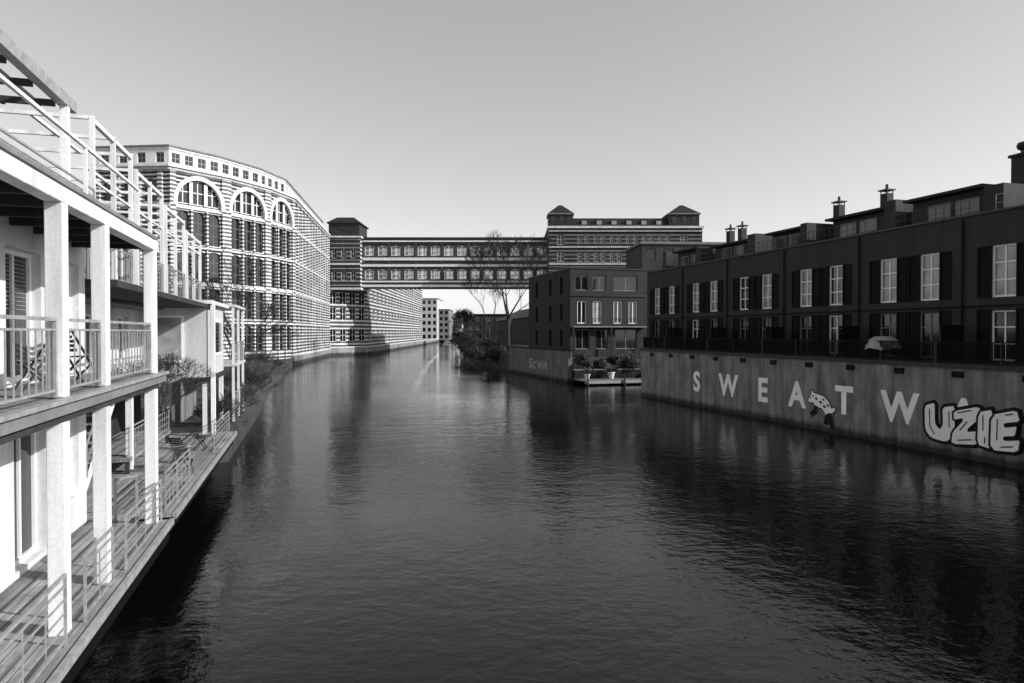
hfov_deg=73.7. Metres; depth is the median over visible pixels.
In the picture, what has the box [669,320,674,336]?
window
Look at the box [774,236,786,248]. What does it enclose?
penthouse window
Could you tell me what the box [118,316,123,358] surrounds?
window
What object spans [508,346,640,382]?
quay wall
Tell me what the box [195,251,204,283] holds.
window
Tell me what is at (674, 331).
privacy screen
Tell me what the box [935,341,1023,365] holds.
terrace railing
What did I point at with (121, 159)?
attic window
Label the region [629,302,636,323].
window
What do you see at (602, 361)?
garden shrub
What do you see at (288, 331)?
window
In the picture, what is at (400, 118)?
sky
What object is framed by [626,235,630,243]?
window
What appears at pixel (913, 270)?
terraced house
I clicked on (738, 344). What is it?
terrace railing
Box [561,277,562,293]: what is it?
window
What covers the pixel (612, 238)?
window
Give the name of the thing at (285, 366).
bare shrub
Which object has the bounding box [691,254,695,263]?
penthouse window
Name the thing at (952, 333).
privacy screen
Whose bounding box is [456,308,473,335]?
bare tree
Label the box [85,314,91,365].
window
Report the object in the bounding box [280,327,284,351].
window
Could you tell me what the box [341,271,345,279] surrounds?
window
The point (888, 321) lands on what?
window
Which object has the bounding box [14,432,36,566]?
window
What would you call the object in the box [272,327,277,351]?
window
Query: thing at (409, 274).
window
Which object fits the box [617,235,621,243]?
window
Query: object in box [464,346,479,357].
bank shrub
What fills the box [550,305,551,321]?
window
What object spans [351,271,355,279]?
window
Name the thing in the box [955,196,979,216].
penthouse window
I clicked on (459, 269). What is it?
window
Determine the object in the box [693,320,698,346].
window
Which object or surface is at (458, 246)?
window
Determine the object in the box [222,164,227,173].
attic window
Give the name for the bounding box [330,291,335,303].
window
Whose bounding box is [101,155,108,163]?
attic window
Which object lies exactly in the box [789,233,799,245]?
penthouse window
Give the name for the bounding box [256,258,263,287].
window
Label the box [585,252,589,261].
window
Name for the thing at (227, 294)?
bare tree
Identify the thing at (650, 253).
window
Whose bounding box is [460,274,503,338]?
bare tree
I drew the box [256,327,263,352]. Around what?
window
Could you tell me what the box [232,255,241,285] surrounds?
window
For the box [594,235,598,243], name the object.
window
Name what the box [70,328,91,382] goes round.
folding chair
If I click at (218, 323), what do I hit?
window
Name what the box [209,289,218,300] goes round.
window
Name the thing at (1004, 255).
window
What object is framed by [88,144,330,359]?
striped factory
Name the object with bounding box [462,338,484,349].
bare shrub
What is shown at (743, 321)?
window
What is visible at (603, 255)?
window
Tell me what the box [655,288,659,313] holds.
window
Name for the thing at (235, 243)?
window
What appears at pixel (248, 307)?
window
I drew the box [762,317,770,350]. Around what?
window
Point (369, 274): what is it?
window
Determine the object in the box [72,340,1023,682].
water
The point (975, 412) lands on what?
quay wall
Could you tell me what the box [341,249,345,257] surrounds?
window
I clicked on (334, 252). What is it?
window
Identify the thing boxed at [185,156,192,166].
attic window
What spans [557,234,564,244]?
window
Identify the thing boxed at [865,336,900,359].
covered table
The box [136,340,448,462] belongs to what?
ground
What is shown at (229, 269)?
bare tree
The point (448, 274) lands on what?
window
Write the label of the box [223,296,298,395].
bare tree
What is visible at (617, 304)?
window
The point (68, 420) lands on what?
window
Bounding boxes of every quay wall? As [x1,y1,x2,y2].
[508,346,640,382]
[640,348,1023,469]
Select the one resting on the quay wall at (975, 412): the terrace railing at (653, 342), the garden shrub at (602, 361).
the terrace railing at (653, 342)
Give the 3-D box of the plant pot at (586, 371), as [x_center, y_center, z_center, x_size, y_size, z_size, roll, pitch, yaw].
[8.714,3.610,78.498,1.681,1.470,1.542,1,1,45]
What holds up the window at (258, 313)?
in the striped factory at (238, 208)
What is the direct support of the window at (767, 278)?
in the terraced house at (756, 286)
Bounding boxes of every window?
[5,247,31,382]
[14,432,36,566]
[68,265,70,371]
[68,420,70,493]
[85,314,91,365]
[89,248,89,278]
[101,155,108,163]
[104,179,110,200]
[117,249,122,280]
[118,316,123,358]
[119,157,126,162]
[124,180,133,202]
[138,153,145,162]
[143,178,156,202]
[145,209,156,234]
[156,152,163,161]
[157,315,183,362]
[172,153,179,163]
[177,210,190,244]
[177,250,188,281]
[178,181,218,208]
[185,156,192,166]
[193,213,205,246]
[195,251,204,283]
[198,158,204,168]
[209,215,220,247]
[209,253,218,283]
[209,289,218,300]
[210,161,217,171]
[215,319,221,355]
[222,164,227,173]
[231,219,241,250]
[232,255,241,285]
[232,291,240,319]
[233,167,237,176]
[233,192,261,217]
[234,326,239,353]
[243,170,247,179]
[244,221,252,252]
[244,257,252,286]
[244,292,252,320]
[245,327,251,352]
[253,173,257,182]
[255,223,263,253]
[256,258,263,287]
[256,292,263,320]
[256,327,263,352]
[261,175,264,184]
[271,227,276,256]
[271,261,276,288]
[271,293,276,320]
[272,202,288,224]
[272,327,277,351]
[279,229,283,257]
[279,262,284,289]
[279,294,282,320]
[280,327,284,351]
[286,231,290,259]
[287,264,291,290]
[287,295,289,320]
[287,327,291,350]
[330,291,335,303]
[330,307,335,319]
[330,329,335,341]
[332,249,336,257]
[332,271,336,279]
[340,292,345,304]
[340,308,345,319]
[340,329,345,341]
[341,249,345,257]
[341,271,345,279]
[350,293,354,304]
[350,308,354,320]
[350,329,354,341]
[351,249,355,257]
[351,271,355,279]
[359,293,363,305]
[359,308,363,320]
[359,329,363,340]
[365,246,373,255]
[365,269,373,278]
[378,246,386,255]
[378,269,386,278]
[391,246,399,255]
[391,269,400,278]
[404,246,413,255]
[404,269,413,278]
[418,246,426,255]
[418,269,426,278]
[431,246,439,255]
[431,269,439,278]
[444,246,452,255]
[444,269,452,278]
[457,246,466,255]
[457,269,466,278]
[476,325,481,329]
[550,280,551,295]
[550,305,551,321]
[550,330,551,345]
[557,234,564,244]
[557,251,564,261]
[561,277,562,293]
[561,304,562,320]
[561,330,562,346]
[575,275,587,289]
[576,329,588,348]
[577,301,585,323]
[578,235,582,243]
[578,252,582,261]
[585,235,589,243]
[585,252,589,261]
[593,275,605,290]
[593,301,601,323]
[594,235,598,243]
[594,252,598,261]
[596,329,607,348]
[601,235,605,243]
[601,252,605,261]
[610,235,614,243]
[610,252,614,261]
[614,276,636,290]
[614,301,621,323]
[615,329,635,348]
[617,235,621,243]
[617,252,621,261]
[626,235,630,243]
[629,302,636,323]
[633,235,637,243]
[646,249,654,259]
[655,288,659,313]
[655,321,659,336]
[669,286,674,313]
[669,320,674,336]
[680,234,687,241]
[681,255,688,265]
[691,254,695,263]
[693,283,698,312]
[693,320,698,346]
[710,281,716,311]
[710,319,716,327]
[722,247,731,257]
[734,244,744,255]
[740,277,747,309]
[740,318,747,337]
[762,274,771,308]
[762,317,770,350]
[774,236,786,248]
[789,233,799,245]
[800,269,811,306]
[800,316,810,352]
[829,315,841,339]
[830,265,842,305]
[840,221,856,236]
[860,217,877,233]
[881,258,896,302]
[881,313,895,355]
[920,312,938,357]
[921,252,938,300]
[928,202,950,220]
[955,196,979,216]
[992,310,1015,360]
[993,243,1015,296]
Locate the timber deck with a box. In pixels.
[87,411,236,532]
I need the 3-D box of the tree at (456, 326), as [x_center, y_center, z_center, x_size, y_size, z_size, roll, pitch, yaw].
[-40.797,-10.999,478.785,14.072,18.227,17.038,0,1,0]
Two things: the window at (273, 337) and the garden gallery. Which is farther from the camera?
the window at (273, 337)
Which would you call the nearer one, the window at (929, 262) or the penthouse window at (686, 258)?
the window at (929, 262)
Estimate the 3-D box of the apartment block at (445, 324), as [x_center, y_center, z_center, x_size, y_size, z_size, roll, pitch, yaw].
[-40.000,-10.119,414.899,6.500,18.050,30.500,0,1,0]
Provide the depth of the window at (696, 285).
58.89 m
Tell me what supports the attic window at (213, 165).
in the striped factory at (238, 208)
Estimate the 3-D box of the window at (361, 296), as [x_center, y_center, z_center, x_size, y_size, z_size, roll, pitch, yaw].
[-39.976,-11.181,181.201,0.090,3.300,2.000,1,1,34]
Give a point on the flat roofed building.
(647, 255)
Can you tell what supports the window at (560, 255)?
in the twin tower factory at (593, 242)
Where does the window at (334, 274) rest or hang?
in the stair tower
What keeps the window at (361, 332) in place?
in the factory wing
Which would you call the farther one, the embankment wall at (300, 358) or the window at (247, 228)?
the embankment wall at (300, 358)
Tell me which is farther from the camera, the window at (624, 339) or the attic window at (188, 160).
the attic window at (188, 160)
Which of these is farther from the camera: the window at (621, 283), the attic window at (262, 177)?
the attic window at (262, 177)
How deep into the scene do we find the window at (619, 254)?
164.91 m
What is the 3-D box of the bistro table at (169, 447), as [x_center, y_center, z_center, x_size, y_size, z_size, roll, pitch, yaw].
[-10.967,3.810,22.472,0.740,0.747,0.740,0,1,-16]
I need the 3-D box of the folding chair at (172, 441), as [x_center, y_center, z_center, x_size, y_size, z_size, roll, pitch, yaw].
[-11.362,3.691,23.334,0.490,0.968,0.606,0,1,15]
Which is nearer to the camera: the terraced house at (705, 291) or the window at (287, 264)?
the terraced house at (705, 291)
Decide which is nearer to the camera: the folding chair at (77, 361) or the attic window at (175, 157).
the folding chair at (77, 361)
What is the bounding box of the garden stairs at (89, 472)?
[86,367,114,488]
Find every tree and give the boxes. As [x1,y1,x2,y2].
[140,239,245,383]
[173,249,271,371]
[181,278,284,387]
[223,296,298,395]
[450,310,474,332]
[453,309,469,331]
[453,318,462,333]
[454,309,473,334]
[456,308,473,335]
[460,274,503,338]
[463,236,555,349]
[465,230,547,346]
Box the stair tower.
[327,217,368,291]
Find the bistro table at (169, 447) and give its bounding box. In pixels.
[166,444,190,469]
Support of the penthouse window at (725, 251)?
in the terraced house at (705, 291)
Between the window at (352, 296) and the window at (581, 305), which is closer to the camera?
the window at (581, 305)
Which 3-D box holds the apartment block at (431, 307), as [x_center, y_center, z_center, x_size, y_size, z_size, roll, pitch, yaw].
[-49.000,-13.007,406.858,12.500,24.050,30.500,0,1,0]
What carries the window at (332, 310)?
in the factory wing
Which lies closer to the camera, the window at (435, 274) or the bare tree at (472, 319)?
the window at (435, 274)
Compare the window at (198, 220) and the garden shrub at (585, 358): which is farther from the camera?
the window at (198, 220)
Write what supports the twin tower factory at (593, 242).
on the ground at (503, 362)
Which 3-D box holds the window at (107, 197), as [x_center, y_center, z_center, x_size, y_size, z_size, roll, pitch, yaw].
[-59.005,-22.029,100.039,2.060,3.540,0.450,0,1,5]
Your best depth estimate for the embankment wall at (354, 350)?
187.32 m
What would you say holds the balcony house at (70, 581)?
on the ground at (249, 415)
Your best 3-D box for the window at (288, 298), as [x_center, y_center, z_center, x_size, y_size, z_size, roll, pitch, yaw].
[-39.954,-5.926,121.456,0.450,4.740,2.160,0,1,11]
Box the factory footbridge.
[362,237,546,288]
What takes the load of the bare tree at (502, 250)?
on the ground at (503, 362)
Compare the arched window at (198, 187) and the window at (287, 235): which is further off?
the window at (287, 235)
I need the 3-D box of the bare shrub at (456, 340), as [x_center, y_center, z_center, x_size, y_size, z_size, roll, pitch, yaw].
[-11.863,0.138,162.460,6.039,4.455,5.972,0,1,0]
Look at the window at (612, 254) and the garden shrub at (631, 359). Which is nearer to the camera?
the garden shrub at (631, 359)
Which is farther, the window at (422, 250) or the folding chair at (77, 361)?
the window at (422, 250)
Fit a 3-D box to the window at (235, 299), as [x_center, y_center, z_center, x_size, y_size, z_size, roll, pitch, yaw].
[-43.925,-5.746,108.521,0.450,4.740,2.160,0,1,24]
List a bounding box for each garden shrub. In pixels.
[578,353,593,366]
[594,356,609,368]
[610,354,621,366]
[620,351,640,370]
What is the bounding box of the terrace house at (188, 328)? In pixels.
[0,108,228,469]
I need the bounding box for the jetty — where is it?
[573,373,640,385]
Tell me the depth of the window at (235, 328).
108.84 m
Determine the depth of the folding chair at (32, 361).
10.47 m
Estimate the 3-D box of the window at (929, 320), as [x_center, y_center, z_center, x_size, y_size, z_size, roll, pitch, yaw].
[22.464,-0.346,36.567,0.090,2.430,1.280,0,1,-16]
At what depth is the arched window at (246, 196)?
110.75 m
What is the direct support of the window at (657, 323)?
in the terraced house at (664, 297)
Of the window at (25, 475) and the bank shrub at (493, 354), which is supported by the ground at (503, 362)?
the bank shrub at (493, 354)
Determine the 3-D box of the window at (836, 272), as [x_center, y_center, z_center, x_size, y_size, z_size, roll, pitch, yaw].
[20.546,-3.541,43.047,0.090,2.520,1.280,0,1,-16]
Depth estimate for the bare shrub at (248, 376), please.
46.97 m
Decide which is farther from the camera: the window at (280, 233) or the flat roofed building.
the window at (280, 233)
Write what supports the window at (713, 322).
in the terraced house at (705, 291)
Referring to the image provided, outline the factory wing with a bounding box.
[330,271,422,346]
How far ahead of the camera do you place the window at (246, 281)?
110.99 m
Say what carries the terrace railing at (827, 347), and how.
on the quay wall at (975, 412)
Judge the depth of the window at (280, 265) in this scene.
119.45 m
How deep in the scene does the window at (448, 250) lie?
174.91 m
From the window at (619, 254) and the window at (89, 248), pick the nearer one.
the window at (89, 248)
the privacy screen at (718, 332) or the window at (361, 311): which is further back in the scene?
the window at (361, 311)
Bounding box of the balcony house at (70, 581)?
[0,28,173,682]
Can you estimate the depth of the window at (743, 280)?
52.35 m
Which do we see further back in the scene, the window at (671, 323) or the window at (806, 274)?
the window at (671, 323)
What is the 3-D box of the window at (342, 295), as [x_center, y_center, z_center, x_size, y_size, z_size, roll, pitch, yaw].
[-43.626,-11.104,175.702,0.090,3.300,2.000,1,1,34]
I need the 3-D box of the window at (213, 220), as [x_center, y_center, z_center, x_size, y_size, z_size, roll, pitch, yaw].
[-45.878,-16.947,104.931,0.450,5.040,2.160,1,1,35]
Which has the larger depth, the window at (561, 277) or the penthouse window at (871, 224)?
the window at (561, 277)
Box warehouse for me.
[496,309,528,344]
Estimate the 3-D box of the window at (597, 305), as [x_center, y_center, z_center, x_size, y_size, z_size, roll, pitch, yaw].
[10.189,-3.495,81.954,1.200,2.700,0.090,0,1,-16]
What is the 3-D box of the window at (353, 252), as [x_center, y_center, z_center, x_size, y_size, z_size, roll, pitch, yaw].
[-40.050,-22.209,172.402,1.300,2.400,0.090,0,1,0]
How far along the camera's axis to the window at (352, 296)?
178.58 m
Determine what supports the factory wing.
on the ground at (249, 415)
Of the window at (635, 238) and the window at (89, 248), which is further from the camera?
the window at (635, 238)
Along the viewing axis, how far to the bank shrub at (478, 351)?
121.94 m
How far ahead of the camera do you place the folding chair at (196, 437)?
26.07 m
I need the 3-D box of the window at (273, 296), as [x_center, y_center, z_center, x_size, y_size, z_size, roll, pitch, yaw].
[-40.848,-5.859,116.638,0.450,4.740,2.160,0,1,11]
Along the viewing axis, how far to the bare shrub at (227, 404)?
34.21 m
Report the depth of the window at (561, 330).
83.97 m
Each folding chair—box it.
[15,344,44,391]
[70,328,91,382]
[167,436,190,464]
[170,442,194,475]
[189,424,206,449]
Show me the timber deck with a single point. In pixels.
(180, 492)
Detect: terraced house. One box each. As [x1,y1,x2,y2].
[646,246,708,349]
[683,221,748,351]
[727,226,799,354]
[785,184,895,358]
[860,183,993,363]
[964,141,1023,365]
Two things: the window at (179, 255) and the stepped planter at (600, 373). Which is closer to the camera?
the stepped planter at (600, 373)
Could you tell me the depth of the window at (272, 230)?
116.83 m
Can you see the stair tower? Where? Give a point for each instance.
(347, 234)
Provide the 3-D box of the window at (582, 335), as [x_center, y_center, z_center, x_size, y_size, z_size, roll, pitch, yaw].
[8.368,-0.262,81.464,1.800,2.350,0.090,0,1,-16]
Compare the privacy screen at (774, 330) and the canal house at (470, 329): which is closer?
the privacy screen at (774, 330)
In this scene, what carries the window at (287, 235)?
in the striped factory at (238, 208)
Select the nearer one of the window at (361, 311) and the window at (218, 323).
the window at (218, 323)
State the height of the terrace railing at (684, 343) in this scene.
1.100 m
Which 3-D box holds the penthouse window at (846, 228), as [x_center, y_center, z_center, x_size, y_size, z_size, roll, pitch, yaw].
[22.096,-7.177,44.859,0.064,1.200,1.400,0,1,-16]
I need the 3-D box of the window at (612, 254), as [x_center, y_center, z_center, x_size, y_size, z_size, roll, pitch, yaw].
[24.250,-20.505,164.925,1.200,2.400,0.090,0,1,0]
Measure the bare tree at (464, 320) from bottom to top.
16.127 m
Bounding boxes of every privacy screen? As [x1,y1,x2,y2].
[666,328,682,337]
[710,327,727,351]
[765,327,784,353]
[838,326,859,357]
[939,325,963,362]
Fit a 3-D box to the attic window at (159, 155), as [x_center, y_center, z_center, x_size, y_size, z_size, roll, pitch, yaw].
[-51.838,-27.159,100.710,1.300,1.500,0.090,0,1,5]
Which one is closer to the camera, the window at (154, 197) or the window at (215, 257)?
the window at (154, 197)
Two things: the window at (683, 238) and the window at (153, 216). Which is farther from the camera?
the window at (683, 238)
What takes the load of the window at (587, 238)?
in the twin tower factory at (593, 242)
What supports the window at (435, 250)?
in the factory footbridge
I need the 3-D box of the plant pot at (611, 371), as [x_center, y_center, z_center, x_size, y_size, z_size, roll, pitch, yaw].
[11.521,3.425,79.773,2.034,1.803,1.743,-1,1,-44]
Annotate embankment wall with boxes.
[291,348,330,364]
[328,338,439,355]
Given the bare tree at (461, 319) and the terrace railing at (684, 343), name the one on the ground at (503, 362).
the bare tree at (461, 319)
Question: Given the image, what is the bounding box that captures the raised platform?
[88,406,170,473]
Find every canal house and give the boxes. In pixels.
[467,318,473,337]
[474,314,505,340]
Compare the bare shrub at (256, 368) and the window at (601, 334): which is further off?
the window at (601, 334)
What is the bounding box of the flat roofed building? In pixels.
[624,241,725,336]
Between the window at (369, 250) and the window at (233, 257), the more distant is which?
the window at (369, 250)
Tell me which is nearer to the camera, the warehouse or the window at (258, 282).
the window at (258, 282)
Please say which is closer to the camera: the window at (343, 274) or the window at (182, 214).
the window at (182, 214)
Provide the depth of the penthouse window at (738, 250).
56.21 m
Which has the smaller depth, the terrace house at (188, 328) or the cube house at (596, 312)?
the terrace house at (188, 328)
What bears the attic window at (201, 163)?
in the striped factory at (238, 208)
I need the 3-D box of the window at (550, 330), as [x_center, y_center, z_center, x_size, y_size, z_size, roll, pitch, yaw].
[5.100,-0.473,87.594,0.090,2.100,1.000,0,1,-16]
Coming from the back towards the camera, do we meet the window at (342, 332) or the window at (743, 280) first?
the window at (342, 332)
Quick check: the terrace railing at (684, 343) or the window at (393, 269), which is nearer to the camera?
the terrace railing at (684, 343)
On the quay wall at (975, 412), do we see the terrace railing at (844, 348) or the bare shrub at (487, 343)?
the terrace railing at (844, 348)
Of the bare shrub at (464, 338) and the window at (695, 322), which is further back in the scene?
the bare shrub at (464, 338)
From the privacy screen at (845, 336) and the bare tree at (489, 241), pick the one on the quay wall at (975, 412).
the privacy screen at (845, 336)
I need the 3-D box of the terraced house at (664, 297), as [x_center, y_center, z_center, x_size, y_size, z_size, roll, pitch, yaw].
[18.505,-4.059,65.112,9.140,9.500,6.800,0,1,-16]
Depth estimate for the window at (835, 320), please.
43.27 m
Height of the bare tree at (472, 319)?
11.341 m
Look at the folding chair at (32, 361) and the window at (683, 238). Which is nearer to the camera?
the folding chair at (32, 361)
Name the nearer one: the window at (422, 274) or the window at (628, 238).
the window at (628, 238)
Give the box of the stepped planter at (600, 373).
[573,368,640,382]
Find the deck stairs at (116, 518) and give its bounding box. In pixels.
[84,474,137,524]
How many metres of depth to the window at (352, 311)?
178.62 m
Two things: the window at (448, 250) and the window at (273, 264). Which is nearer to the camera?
the window at (273, 264)
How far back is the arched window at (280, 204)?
119.39 m
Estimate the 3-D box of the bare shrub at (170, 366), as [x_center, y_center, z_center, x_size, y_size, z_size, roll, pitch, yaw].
[-12.580,1.423,24.502,3.636,2.308,3.481,0,1,28]
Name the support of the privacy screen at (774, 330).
on the quay wall at (975, 412)
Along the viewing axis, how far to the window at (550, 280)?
87.74 m
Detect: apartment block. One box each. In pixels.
[422,298,441,339]
[439,309,452,339]
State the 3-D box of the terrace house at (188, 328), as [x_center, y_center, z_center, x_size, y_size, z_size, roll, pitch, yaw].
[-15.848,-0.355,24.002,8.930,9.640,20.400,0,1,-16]
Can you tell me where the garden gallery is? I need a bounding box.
[171,304,244,422]
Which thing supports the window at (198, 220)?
in the striped factory at (238, 208)
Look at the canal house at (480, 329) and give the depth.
239.97 m
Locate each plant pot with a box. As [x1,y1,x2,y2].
[579,367,593,378]
[602,364,619,378]
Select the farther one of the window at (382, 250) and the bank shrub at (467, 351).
the window at (382, 250)
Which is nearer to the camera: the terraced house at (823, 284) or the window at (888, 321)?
the window at (888, 321)
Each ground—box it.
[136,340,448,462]
[462,339,640,370]
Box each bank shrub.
[460,342,467,355]
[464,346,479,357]
[469,343,487,361]
[486,344,502,363]
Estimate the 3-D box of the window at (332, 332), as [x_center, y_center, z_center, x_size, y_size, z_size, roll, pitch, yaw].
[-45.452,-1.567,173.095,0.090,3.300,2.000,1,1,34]
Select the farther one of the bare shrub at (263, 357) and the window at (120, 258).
the bare shrub at (263, 357)
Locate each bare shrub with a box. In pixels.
[110,349,216,413]
[192,393,246,426]
[208,381,260,415]
[216,367,278,406]
[223,359,275,393]
[224,349,283,387]
[245,348,289,380]
[447,331,464,347]
[450,333,470,346]
[459,335,480,352]
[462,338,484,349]
[479,337,505,357]
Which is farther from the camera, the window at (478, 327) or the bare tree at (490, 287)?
the window at (478, 327)
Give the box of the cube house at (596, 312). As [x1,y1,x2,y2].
[528,267,646,356]
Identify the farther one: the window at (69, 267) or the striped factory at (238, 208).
the striped factory at (238, 208)
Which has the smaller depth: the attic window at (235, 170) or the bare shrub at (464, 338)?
the attic window at (235, 170)
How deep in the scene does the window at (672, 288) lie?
62.80 m
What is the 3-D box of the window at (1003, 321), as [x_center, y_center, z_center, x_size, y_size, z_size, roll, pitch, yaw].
[23.614,-0.291,32.653,0.090,2.430,1.280,0,1,-16]
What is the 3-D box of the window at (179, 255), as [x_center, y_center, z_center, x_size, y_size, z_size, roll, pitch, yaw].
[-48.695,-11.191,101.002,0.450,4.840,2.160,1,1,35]
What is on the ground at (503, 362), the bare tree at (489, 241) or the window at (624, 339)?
the bare tree at (489, 241)
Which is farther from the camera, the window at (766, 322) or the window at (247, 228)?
the window at (247, 228)
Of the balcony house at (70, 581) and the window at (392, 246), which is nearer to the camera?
the balcony house at (70, 581)
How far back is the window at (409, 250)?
174.91 m
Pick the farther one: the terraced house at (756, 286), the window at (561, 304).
the window at (561, 304)
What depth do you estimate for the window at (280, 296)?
119.80 m
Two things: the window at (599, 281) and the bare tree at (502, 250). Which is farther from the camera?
the bare tree at (502, 250)
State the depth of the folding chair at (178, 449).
21.71 m
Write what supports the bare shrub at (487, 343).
on the ground at (503, 362)
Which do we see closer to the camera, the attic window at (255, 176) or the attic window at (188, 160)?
the attic window at (188, 160)
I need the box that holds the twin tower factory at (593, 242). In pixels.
[542,205,703,272]
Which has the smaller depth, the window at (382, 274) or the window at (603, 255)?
the window at (603, 255)
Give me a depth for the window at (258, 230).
113.18 m
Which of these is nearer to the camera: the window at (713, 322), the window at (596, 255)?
the window at (713, 322)
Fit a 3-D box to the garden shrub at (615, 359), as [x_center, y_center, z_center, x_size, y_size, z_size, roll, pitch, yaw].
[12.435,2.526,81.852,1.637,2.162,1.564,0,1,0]
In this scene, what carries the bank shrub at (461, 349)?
on the ground at (503, 362)
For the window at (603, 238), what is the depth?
164.83 m
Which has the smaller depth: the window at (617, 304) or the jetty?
the jetty
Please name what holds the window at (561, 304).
in the cube house at (596, 312)
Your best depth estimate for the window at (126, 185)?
100.00 m
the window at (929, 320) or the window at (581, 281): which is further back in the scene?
the window at (581, 281)
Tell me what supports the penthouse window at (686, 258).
in the terraced house at (664, 297)
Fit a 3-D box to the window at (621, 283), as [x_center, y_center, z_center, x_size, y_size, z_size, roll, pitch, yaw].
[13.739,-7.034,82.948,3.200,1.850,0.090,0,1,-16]
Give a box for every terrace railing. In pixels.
[643,337,663,348]
[664,337,706,350]
[707,338,761,353]
[762,338,834,357]
[835,339,934,362]
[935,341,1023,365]
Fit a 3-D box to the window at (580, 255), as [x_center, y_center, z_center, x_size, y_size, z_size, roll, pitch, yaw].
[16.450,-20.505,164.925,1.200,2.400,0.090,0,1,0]
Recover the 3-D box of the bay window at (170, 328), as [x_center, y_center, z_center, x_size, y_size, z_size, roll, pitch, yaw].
[-14.618,-0.102,28.819,1.400,2.000,0.052,0,1,-16]
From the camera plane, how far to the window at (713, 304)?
56.37 m
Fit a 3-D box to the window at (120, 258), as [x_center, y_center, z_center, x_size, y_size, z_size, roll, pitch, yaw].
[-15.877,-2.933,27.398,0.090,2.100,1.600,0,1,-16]
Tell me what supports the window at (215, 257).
in the striped factory at (238, 208)
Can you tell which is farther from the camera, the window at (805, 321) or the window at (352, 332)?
the window at (352, 332)
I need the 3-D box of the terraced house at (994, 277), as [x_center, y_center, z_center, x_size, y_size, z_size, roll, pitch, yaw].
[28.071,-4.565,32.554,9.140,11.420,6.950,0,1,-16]
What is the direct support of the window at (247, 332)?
in the striped factory at (238, 208)
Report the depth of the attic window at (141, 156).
100.98 m
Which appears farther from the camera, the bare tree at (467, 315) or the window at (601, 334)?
the bare tree at (467, 315)
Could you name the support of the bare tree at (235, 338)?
on the ground at (249, 415)
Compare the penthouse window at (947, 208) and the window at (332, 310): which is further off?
the window at (332, 310)
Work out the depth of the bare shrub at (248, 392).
39.72 m
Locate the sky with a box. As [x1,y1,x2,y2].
[0,0,1023,331]
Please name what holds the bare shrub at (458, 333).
on the ground at (503, 362)
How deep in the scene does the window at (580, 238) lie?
164.87 m
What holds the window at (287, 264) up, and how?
in the striped factory at (238, 208)
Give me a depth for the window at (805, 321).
45.90 m
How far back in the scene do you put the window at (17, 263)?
11.87 m
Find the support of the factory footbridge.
attached to the twin tower factory at (593, 242)
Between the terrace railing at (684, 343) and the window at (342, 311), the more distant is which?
the window at (342, 311)

